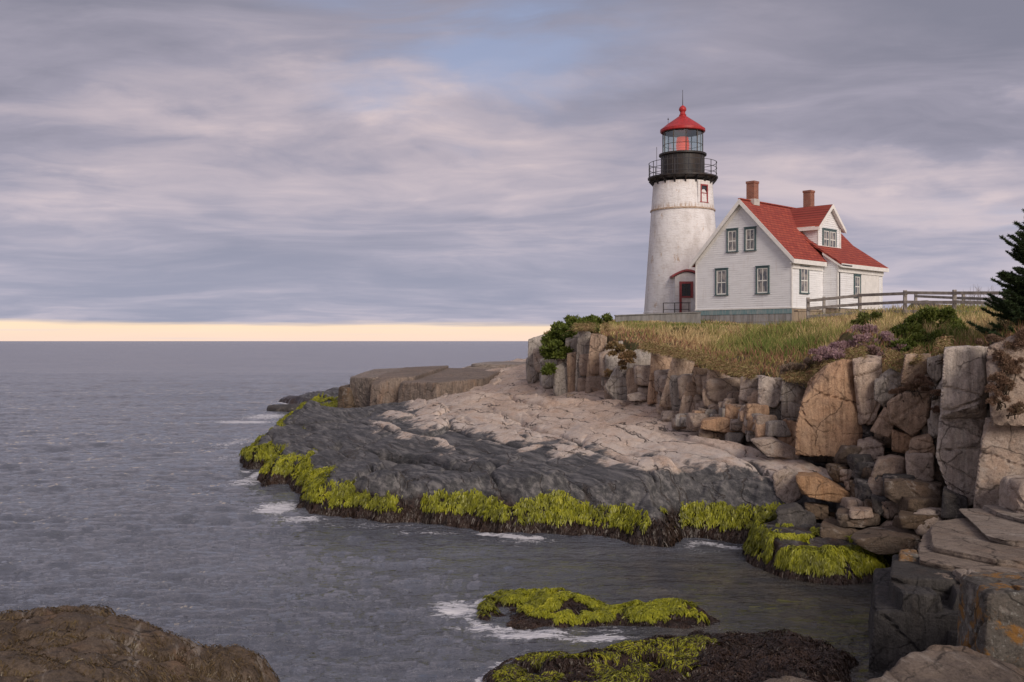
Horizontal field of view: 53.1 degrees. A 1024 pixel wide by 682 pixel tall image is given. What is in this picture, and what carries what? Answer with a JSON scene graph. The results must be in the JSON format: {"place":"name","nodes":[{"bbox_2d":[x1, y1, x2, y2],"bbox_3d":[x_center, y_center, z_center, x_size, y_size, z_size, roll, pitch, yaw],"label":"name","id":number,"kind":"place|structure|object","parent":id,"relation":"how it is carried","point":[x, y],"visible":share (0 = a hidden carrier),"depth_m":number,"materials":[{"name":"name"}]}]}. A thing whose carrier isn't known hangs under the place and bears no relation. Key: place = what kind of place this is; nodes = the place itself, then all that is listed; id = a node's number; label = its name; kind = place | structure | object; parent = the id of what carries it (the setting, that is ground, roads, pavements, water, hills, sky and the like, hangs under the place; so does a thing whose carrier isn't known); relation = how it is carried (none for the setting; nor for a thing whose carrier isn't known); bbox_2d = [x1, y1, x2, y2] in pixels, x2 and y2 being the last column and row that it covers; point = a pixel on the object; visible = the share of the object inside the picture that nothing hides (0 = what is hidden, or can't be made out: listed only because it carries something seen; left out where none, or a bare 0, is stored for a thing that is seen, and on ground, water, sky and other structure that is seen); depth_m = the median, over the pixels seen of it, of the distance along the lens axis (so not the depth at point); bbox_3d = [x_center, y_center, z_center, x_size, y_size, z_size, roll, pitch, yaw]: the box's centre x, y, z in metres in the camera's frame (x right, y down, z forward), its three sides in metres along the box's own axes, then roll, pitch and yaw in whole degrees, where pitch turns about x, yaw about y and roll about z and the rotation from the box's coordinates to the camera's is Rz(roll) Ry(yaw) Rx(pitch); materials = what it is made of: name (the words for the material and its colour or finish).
{"place":"outdoors","nodes":[
{"label":"outdoors","id":0,"kind":"place"},
{"bbox_2d":[0,341,883,681],"bbox_3d":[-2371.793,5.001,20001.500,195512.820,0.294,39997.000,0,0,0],"label":"water","id":1,"kind":"structure","parent":0,"point":[130,485],"depth_m":24.51,"materials":[{"name":"liquid"}]},
{"bbox_2d":[0,605,277,681],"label":"rock","id":2,"kind":"object","parent":1,"relation":"in","point":[92,643],"visible":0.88,"depth_m":13.70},
{"bbox_2d":[0,604,279,681],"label":"rockweed","id":3,"kind":"object","parent":2,"relation":"on","point":[49,658],"visible":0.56,"depth_m":13.68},
{"bbox_2d":[480,600,713,628],"bbox_3d":[1.569,5.032,18.820,4.725,0.645,2.655,0,0,0],"label":"reef","id":4,"kind":"object","parent":1,"relation":"in","point":[690,621],"visible":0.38,"depth_m":18.01},
{"bbox_2d":[476,587,709,626],"bbox_3d":[1.422,4.902,18.641,4.350,0.522,1.946,0,0,17],"label":"green algae","id":5,"kind":"object","parent":4,"relation":"on","point":[544,605],"visible":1,"depth_m":18.54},
{"bbox_2d":[477,591,719,629],"bbox_3d":[1.573,4.945,18.660,4.665,0.508,2.193,0,0,10],"label":"rockweed","id":6,"kind":"object","parent":4,"relation":"on","point":[525,624],"visible":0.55,"depth_m":18.07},
{"bbox_2d":[486,633,848,681],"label":"reef","id":7,"kind":"object","parent":1,"relation":"in","point":[624,657],"visible":0.3,"depth_m":15.33},
{"bbox_2d":[492,634,718,681],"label":"green algae","id":8,"kind":"object","parent":7,"relation":"on","point":[689,645],"visible":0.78,"depth_m":15.44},
{"bbox_2d":[482,628,858,681],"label":"rockweed","id":9,"kind":"object","parent":7,"relation":"on","point":[726,673],"visible":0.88,"depth_m":15.28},
{"bbox_2d":[757,519,889,583],"bbox_3d":[7.295,4.804,23.168,4.230,1.156,4.905,0,0,0],"label":"rock","id":10,"kind":"object","parent":1,"relation":"in","point":[816,540],"visible":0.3,"depth_m":22.59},
{"bbox_2d":[775,502,816,526],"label":"boulder","id":11,"kind":"object","parent":10,"relation":"on","point":[795,513],"visible":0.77,"depth_m":23.93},
{"bbox_2d":[804,502,828,519],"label":"boulder","id":12,"kind":"object","parent":10,"relation":"on","point":[820,511],"visible":0.82,"depth_m":24.14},
{"bbox_2d":[742,546,891,585],"bbox_3d":[7.192,4.905,23.045,3.948,0.770,4.579,0,0,9],"label":"rockweed","id":13,"kind":"object","parent":10,"relation":"on","point":[835,579],"visible":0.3,"depth_m":21.37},
{"bbox_2d":[742,514,898,578],"bbox_3d":[7.284,4.623,23.187,3.924,0.851,4.382,0,0,0],"label":"green algae","id":14,"kind":"object","parent":10,"relation":"on","point":[801,559],"visible":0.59,"depth_m":21.63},
{"bbox_2d":[820,518,864,540],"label":"boulder","id":15,"kind":"object","parent":10,"relation":"on","point":[830,528],"visible":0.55,"depth_m":22.69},
{"bbox_2d":[836,508,879,527],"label":"boulder","id":16,"kind":"object","parent":15,"relation":"on","point":[843,518],"visible":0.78,"depth_m":22.84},
{"bbox_2d":[871,494,889,515],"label":"boulder","id":17,"kind":"object","parent":16,"relation":"on","point":[877,500],"visible":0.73,"depth_m":23.01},
{"bbox_2d":[867,454,905,495],"bbox_3d":[8.856,3.143,24.155,0.930,0.951,1.312,0,0,19],"label":"boulder","id":18,"kind":"object","parent":17,"relation":"on","point":[892,464],"visible":0.62,"depth_m":23.66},
{"bbox_2d":[851,526,920,554],"bbox_3d":[7.990,4.258,21.908,1.391,0.416,1.567,0,0,20],"label":"boulder","id":19,"kind":"object","parent":10,"relation":"on","point":[881,540],"visible":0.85,"depth_m":21.35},
{"bbox_2d":[913,507,949,535],"bbox_3d":[8.943,3.855,21.836,0.864,0.551,0.744,0,0,0],"label":"stone","id":20,"kind":"object","parent":19,"relation":"on","point":[921,530],"visible":0.4,"depth_m":21.61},
{"bbox_2d":[898,509,940,528],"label":"boulder","id":21,"kind":"object","parent":20,"relation":"on","point":[909,520],"visible":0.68,"depth_m":21.59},
{"bbox_2d":[899,496,939,511],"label":"stone","id":22,"kind":"object","parent":21,"relation":"on","point":[914,504],"visible":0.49,"depth_m":22.09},
{"bbox_2d":[941,486,968,518],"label":"boulder","id":23,"kind":"object","parent":21,"relation":"on","point":[953,502],"visible":0.87,"depth_m":21.52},
{"bbox_2d":[763,644,1023,681],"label":"rock","id":24,"kind":"object","parent":1,"relation":"in","point":[941,663],"visible":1,"depth_m":11.37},
{"bbox_2d":[868,567,957,672],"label":"granite block","id":25,"kind":"structure","parent":1,"relation":"in","point":[896,633],"depth_m":15.39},
{"bbox_2d":[888,582,942,618],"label":"granite block","id":26,"kind":"structure","parent":25,"relation":"on","point":[916,601],"depth_m":15.38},
{"bbox_2d":[890,554,959,599],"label":"granite block","id":27,"kind":"structure","parent":25,"relation":"on","point":[910,572],"depth_m":16.08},
{"bbox_2d":[956,572,1023,670],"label":"granite block","id":28,"kind":"structure","parent":1,"relation":"in","point":[990,622],"depth_m":12.30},
{"bbox_2d":[0,0,1023,340],"label":"sky","id":29,"kind":"structure","parent":0,"point":[171,170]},
{"bbox_2d":[241,318,1008,551],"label":"rocky shore","id":30,"kind":"structure","parent":0,"point":[510,436],"depth_m":31.88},
{"bbox_2d":[337,384,354,407],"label":"granite block","id":31,"kind":"structure","parent":30,"relation":"on","point":[345,398],"depth_m":62.17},
{"bbox_2d":[350,368,404,407],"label":"granite slab","id":32,"kind":"structure","parent":30,"relation":"on","point":[360,385],"depth_m":61.79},
{"bbox_2d":[369,365,448,405],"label":"granite slab","id":33,"kind":"structure","parent":30,"relation":"on","point":[384,388],"depth_m":59.58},
{"bbox_2d":[397,368,498,402],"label":"granite slab","id":34,"kind":"structure","parent":30,"relation":"on","point":[447,381],"depth_m":58.04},
{"bbox_2d":[239,405,760,546],"bbox_3d":[-7.804,4.775,46.943,11.131,1.433,57.589,0,0,-24],"label":"rockweed","id":35,"kind":"object","parent":30,"relation":"on","point":[673,527],"visible":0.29,"depth_m":26.80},
{"bbox_2d":[238,391,784,534],"bbox_3d":[-7.418,4.285,47.403,11.383,1.508,57.170,0,0,-23],"label":"green algae","id":36,"kind":"object","parent":30,"relation":"on","point":[314,480],"visible":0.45,"depth_m":27.22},
{"bbox_2d":[553,362,567,395],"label":"boulder","id":37,"kind":"object","parent":30,"relation":"on","point":[560,379],"visible":0.39,"depth_m":45.98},
{"bbox_2d":[567,352,576,391],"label":"granite block","id":38,"kind":"structure","parent":30,"relation":"on","point":[571,365],"depth_m":45.67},
{"bbox_2d":[539,312,612,374],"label":"shrub","id":39,"kind":"object","parent":30,"relation":"on","point":[553,340],"visible":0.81,"depth_m":46.91,"materials":[{"name":"green plant"}]},
{"bbox_2d":[577,377,585,391],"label":"granite block","id":40,"kind":"structure","parent":30,"relation":"on","point":[581,382],"depth_m":44.55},
{"bbox_2d":[575,331,590,391],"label":"granite block","id":41,"kind":"structure","parent":40,"relation":"on","point":[583,340],"depth_m":44.93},
{"bbox_2d":[586,375,602,392],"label":"granite block","id":42,"kind":"structure","parent":30,"relation":"on","point":[593,384],"depth_m":43.39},
{"bbox_2d":[585,333,606,392],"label":"granite block","id":43,"kind":"structure","parent":42,"relation":"on","point":[598,342],"depth_m":43.66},
{"bbox_2d":[626,368,647,399],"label":"granite block","id":44,"kind":"structure","parent":30,"relation":"on","point":[632,387],"depth_m":39.14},
{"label":"granite block","id":45,"kind":"object","parent":44,"relation":"on","visible":0},
{"bbox_2d":[604,349,650,399],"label":"granite block","id":46,"kind":"structure","parent":45,"relation":"on","point":[615,387],"depth_m":40.03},
{"bbox_2d":[603,340,637,376],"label":"creeper","id":47,"kind":"object","parent":46,"relation":"on","point":[628,355],"visible":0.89,"depth_m":40.23,"materials":[{"name":"green plant"}]},
{"bbox_2d":[638,386,647,401],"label":"granite block","id":48,"kind":"structure","parent":30,"relation":"on","point":[643,389],"depth_m":38.18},
{"bbox_2d":[633,365,649,385],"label":"granite block","id":49,"kind":"structure","parent":48,"relation":"on","point":[641,374],"depth_m":38.05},
{"bbox_2d":[614,312,700,322],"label":"wall","id":50,"kind":"structure","parent":30,"relation":"on","point":[689,317],"depth_m":61.40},
{"bbox_2d":[656,403,670,413],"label":"granite block","id":51,"kind":"structure","parent":30,"relation":"on","point":[659,409],"depth_m":35.34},
{"bbox_2d":[659,357,694,407],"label":"granite block","id":52,"kind":"structure","parent":51,"relation":"on","point":[679,366],"depth_m":34.99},
{"bbox_2d":[643,90,717,313],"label":"lighthouse","id":53,"kind":"object","parent":30,"relation":"on","point":[682,224],"visible":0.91,"depth_m":70.17,"materials":[{"name":"paint"}]},
{"bbox_2d":[678,394,701,413],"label":"granite block","id":54,"kind":"structure","parent":30,"relation":"on","point":[688,404],"depth_m":33.39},
{"bbox_2d":[686,413,708,430],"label":"stone","id":55,"kind":"object","parent":30,"relation":"on","point":[693,421],"visible":0.56,"depth_m":31.27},
{"bbox_2d":[699,400,707,408],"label":"granite block","id":56,"kind":"structure","parent":30,"relation":"on","point":[701,405],"depth_m":32.32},
{"bbox_2d":[705,377,740,402],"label":"granite block","id":57,"kind":"structure","parent":56,"relation":"on","point":[717,389],"depth_m":31.71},
{"bbox_2d":[698,429,745,441],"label":"boulder","id":58,"kind":"object","parent":30,"relation":"on","point":[711,434],"visible":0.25,"depth_m":30.07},
{"bbox_2d":[700,416,745,435],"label":"boulder","id":59,"kind":"object","parent":58,"relation":"on","point":[719,424],"visible":0.59,"depth_m":29.74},
{"bbox_2d":[568,321,955,383],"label":"grass","id":60,"kind":"structure","parent":30,"relation":"on","point":[737,370],"depth_m":30.28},
{"bbox_2d":[779,354,817,375],"bbox_3d":[8.160,0.703,28.592,1.431,0.807,0.677,0,0,29],"label":"heather shrub","id":61,"kind":"object","parent":60,"relation":"on","point":[791,366],"visible":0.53,"depth_m":28.66,"materials":[{"name":"brown plant"}]},
{"bbox_2d":[751,436,799,458],"bbox_3d":[7.008,2.818,27.274,1.263,0.562,1.272,0,0,15],"label":"boulder","id":62,"kind":"object","parent":30,"relation":"on","point":[771,446],"visible":0.91,"depth_m":26.74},
{"bbox_2d":[765,420,790,436],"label":"stone","id":63,"kind":"object","parent":62,"relation":"on","point":[778,428],"visible":1,"depth_m":27.38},
{"bbox_2d":[777,419,795,446],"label":"boulder","id":64,"kind":"object","parent":62,"relation":"on","point":[791,424],"visible":0.38,"depth_m":27.40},
{"bbox_2d":[781,401,800,420],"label":"granite block","id":65,"kind":"structure","parent":64,"relation":"on","point":[789,410],"depth_m":28.09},
{"bbox_2d":[780,381,805,402],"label":"granite block","id":66,"kind":"structure","parent":65,"relation":"on","point":[792,392],"depth_m":28.14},
{"bbox_2d":[544,304,1023,386],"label":"grass","id":67,"kind":"structure","parent":30,"relation":"on","point":[771,341],"depth_m":37.47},
{"bbox_2d":[772,466,801,502],"bbox_3d":[6.961,3.663,25.875,0.752,0.966,1.117,0,0,13],"label":"boulder","id":68,"kind":"object","parent":30,"relation":"on","point":[787,489],"visible":0.71,"depth_m":25.45,"materials":[{"name":"stone"}]},
{"bbox_2d":[689,180,888,325],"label":"keepers house","id":69,"kind":"structure","parent":30,"relation":"on","point":[756,260],"depth_m":62.59,"materials":[{"name":"white"}]},
{"bbox_2d":[714,268,728,295],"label":"window","id":70,"kind":"structure","parent":69,"relation":"in","point":[721,274],"depth_m":63.36,"materials":[{"name":"teal paint"}]},
{"bbox_2d":[726,228,738,252],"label":"window","id":71,"kind":"structure","parent":69,"relation":"in","point":[732,233],"depth_m":62.81,"materials":[{"name":"teal paint"}]},
{"bbox_2d":[743,226,756,251],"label":"window","id":72,"kind":"structure","parent":69,"relation":"in","point":[749,232],"depth_m":61.93,"materials":[{"name":"teal paint"}]},
{"bbox_2d":[755,265,769,293],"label":"window","id":73,"kind":"structure","parent":69,"relation":"in","point":[762,272],"depth_m":61.29,"materials":[{"name":"teal paint"}]},
{"bbox_2d":[863,274,877,308],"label":"door","id":74,"kind":"structure","parent":69,"relation":"in","point":[870,282],"depth_m":64.88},
{"bbox_2d":[795,359,862,456],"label":"granite block","id":75,"kind":"structure","parent":30,"relation":"on","point":[827,423],"depth_m":25.97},
{"bbox_2d":[808,323,906,362],"bbox_3d":[9.391,0.135,27.693,2.398,1.266,2.121,0,0,-39],"label":"heather shrub","id":76,"kind":"object","parent":75,"relation":"on","point":[830,350],"visible":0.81,"depth_m":27.64,"materials":[{"name":"purple plant"}]},
{"bbox_2d":[857,436,884,461],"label":"boulder","id":77,"kind":"object","parent":30,"relation":"on","point":[873,447],"visible":0.45,"depth_m":24.90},
{"bbox_2d":[891,429,914,453],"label":"boulder","id":78,"kind":"object","parent":30,"relation":"on","point":[901,441],"visible":0.74,"depth_m":24.54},
{"bbox_2d":[870,407,893,436],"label":"granite block","id":79,"kind":"structure","parent":78,"relation":"on","point":[882,425],"depth_m":24.91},
{"bbox_2d":[874,368,900,406],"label":"granite block","id":80,"kind":"structure","parent":79,"relation":"on","point":[887,380],"depth_m":25.30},
{"bbox_2d":[887,389,931,436],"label":"granite block","id":81,"kind":"structure","parent":78,"relation":"on","point":[910,415],"depth_m":24.30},
{"bbox_2d":[806,290,1005,322],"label":"wooden fence","id":82,"kind":"object","parent":30,"relation":"on","point":[954,302],"visible":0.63,"depth_m":42.34,"materials":[{"name":"grey wood"}]},
{"bbox_2d":[884,478,942,507],"bbox_3d":[9.056,3.435,23.105,1.238,0.767,1.535,0,0,22],"label":"boulder","id":83,"kind":"object","parent":30,"relation":"on","point":[896,490],"visible":0.73,"depth_m":22.58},
{"bbox_2d":[905,451,934,481],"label":"boulder","id":84,"kind":"object","parent":83,"relation":"on","point":[921,466],"visible":0.88,"depth_m":23.11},
{"bbox_2d":[908,433,935,455],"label":"boulder","id":85,"kind":"object","parent":84,"relation":"on","point":[923,443],"visible":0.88,"depth_m":23.49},
{"bbox_2d":[880,304,968,360],"bbox_3d":[11.674,-0.244,28.494,2.106,1.668,4.699,0,0,31],"label":"shrub","id":86,"kind":"object","parent":30,"relation":"on","point":[915,322],"visible":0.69,"depth_m":28.40,"materials":[{"name":"green plant"}]},
{"bbox_2d":[936,416,984,506],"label":"granite block","id":87,"kind":"structure","parent":30,"relation":"on","point":[958,451],"depth_m":22.21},
{"bbox_2d":[928,379,941,440],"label":"granite block","id":88,"kind":"structure","parent":87,"relation":"on","point":[933,425],"depth_m":23.56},
{"bbox_2d":[940,345,987,418],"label":"granite block","id":89,"kind":"structure","parent":87,"relation":"on","point":[964,384],"depth_m":22.04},
{"bbox_2d":[888,358,942,412],"bbox_3d":[9.723,1.026,24.072,0.941,1.286,1.628,0,0,-20],"label":"creeper","id":90,"kind":"object","parent":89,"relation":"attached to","point":[924,381],"visible":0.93,"depth_m":24.02,"materials":[{"name":"brown plant"}]},
{"bbox_2d":[966,208,1023,337],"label":"spruce tree","id":91,"kind":"object","parent":30,"relation":"on","point":[1010,305],"visible":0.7,"depth_m":25.07,"materials":[{"name":"green plant"}]},
{"bbox_2d":[973,417,1023,507],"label":"granite block","id":92,"kind":"structure","parent":30,"relation":"on","point":[1001,455],"depth_m":20.92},
{"bbox_2d":[986,335,1023,425],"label":"granite block","id":93,"kind":"structure","parent":92,"relation":"on","point":[999,417],"depth_m":20.59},
{"bbox_2d":[975,326,1023,418],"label":"creeper","id":94,"kind":"object","parent":93,"relation":"attached to","point":[1002,380],"visible":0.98,"depth_m":20.45,"materials":[{"name":"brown plant"}]},
{"bbox_2d":[998,474,1023,513],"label":"granite block","id":95,"kind":"structure","parent":30,"relation":"on","point":[1011,492],"depth_m":19.73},
{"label":"granite block","id":96,"kind":"object","parent":30,"relation":"on","visible":0},
{"bbox_2d":[526,334,545,383],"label":"granite block","id":97,"kind":"structure","parent":96,"relation":"on","point":[532,375],"depth_m":49.83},
{"bbox_2d":[647,351,671,403],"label":"granite block","id":98,"kind":"structure","parent":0,"point":[657,362],"depth_m":37.25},
{"bbox_2d":[669,373,692,410],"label":"granite block","id":99,"kind":"structure","parent":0,"point":[674,396],"depth_m":34.81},
{"bbox_3d":[7.841,4.357,15.956,1.623,1.132,2.190,0,0,0],"label":"granite block","id":100,"kind":"object","parent":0,"visible":0},
{"bbox_2d":[918,524,1023,571],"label":"granite slab","id":101,"kind":"structure","parent":100,"relation":"on","point":[928,557],"depth_m":16.68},
{"bbox_2d":[929,518,1023,567],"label":"granite slab","id":102,"kind":"structure","parent":101,"relation":"on","point":[964,538],"depth_m":17.43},
{"bbox_2d":[959,508,1023,546],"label":"granite slab","id":103,"kind":"structure","parent":102,"relation":"on","point":[995,528],"depth_m":18.58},
{"bbox_2d":[982,504,1023,522],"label":"granite slab","id":104,"kind":"structure","parent":103,"relation":"on","point":[999,511],"depth_m":19.54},
{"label":"rock layer","id":105,"kind":"object","parent":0,"visible":0},
{"bbox_2d":[465,366,494,368],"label":"rock layer","id":106,"kind":"object","parent":105,"relation":"on","point":[479,367],"visible":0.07,"depth_m":83.57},
{"bbox_2d":[471,361,525,367],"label":"rock layer","id":107,"kind":"object","parent":106,"relation":"on","point":[499,364],"visible":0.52,"depth_m":83.72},
{"bbox_3d":[7.221,1.818,30.727,1.103,0.555,1.532,0,0,0],"label":"granite block","id":108,"kind":"object","parent":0,"visible":0},
{"bbox_2d":[739,375,758,401],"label":"granite block","id":109,"kind":"structure","parent":108,"relation":"on","point":[748,386],"depth_m":29.85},
{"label":"granite block","id":110,"kind":"object","parent":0,"visible":0},
{"bbox_2d":[769,407,780,419],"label":"granite block","id":111,"kind":"structure","parent":110,"relation":"on","point":[775,411],"depth_m":28.89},
{"bbox_2d":[758,375,784,407],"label":"granite block","id":112,"kind":"structure","parent":111,"relation":"on","point":[769,391],"depth_m":28.81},
{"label":"granite block","id":113,"kind":"object","parent":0,"visible":0},
{"bbox_2d":[901,353,930,383],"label":"granite block","id":114,"kind":"structure","parent":113,"relation":"on","point":[910,372],"depth_m":24.72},
{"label":"granite block","id":115,"kind":"object","parent":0,"visible":0},
{"bbox_2d":[927,354,943,383],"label":"granite block","id":116,"kind":"structure","parent":115,"relation":"on","point":[934,371],"depth_m":23.94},
{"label":"granite block","id":117,"kind":"object","parent":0,"visible":0},
{"bbox_2d":[862,424,873,438],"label":"granite block","id":118,"kind":"structure","parent":117,"relation":"on","point":[866,428],"depth_m":25.93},
{"bbox_2d":[852,355,881,424],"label":"granite block","id":119,"kind":"structure","parent":118,"relation":"on","point":[867,371],"depth_m":25.74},
{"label":"stone","id":120,"kind":"object","parent":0,"visible":0},
{"bbox_2d":[834,502,844,519],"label":"stone","id":121,"kind":"object","parent":120,"relation":"on","point":[838,505],"visible":0.09,"depth_m":24.34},
{"bbox_2d":[795,472,849,502],"bbox_3d":[7.503,3.542,24.710,1.253,0.666,1.107,0,0,18],"label":"boulder","id":122,"kind":"object","parent":121,"relation":"on","point":[815,485],"visible":0.92,"depth_m":24.31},
{"bbox_2d":[826,463,849,482],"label":"stone","id":123,"kind":"object","parent":122,"relation":"on","point":[833,470],"visible":0.77,"depth_m":24.97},
{"bbox_2d":[834,445,861,462],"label":"stone","id":124,"kind":"object","parent":123,"relation":"on","point":[843,452],"visible":0.67,"depth_m":25.00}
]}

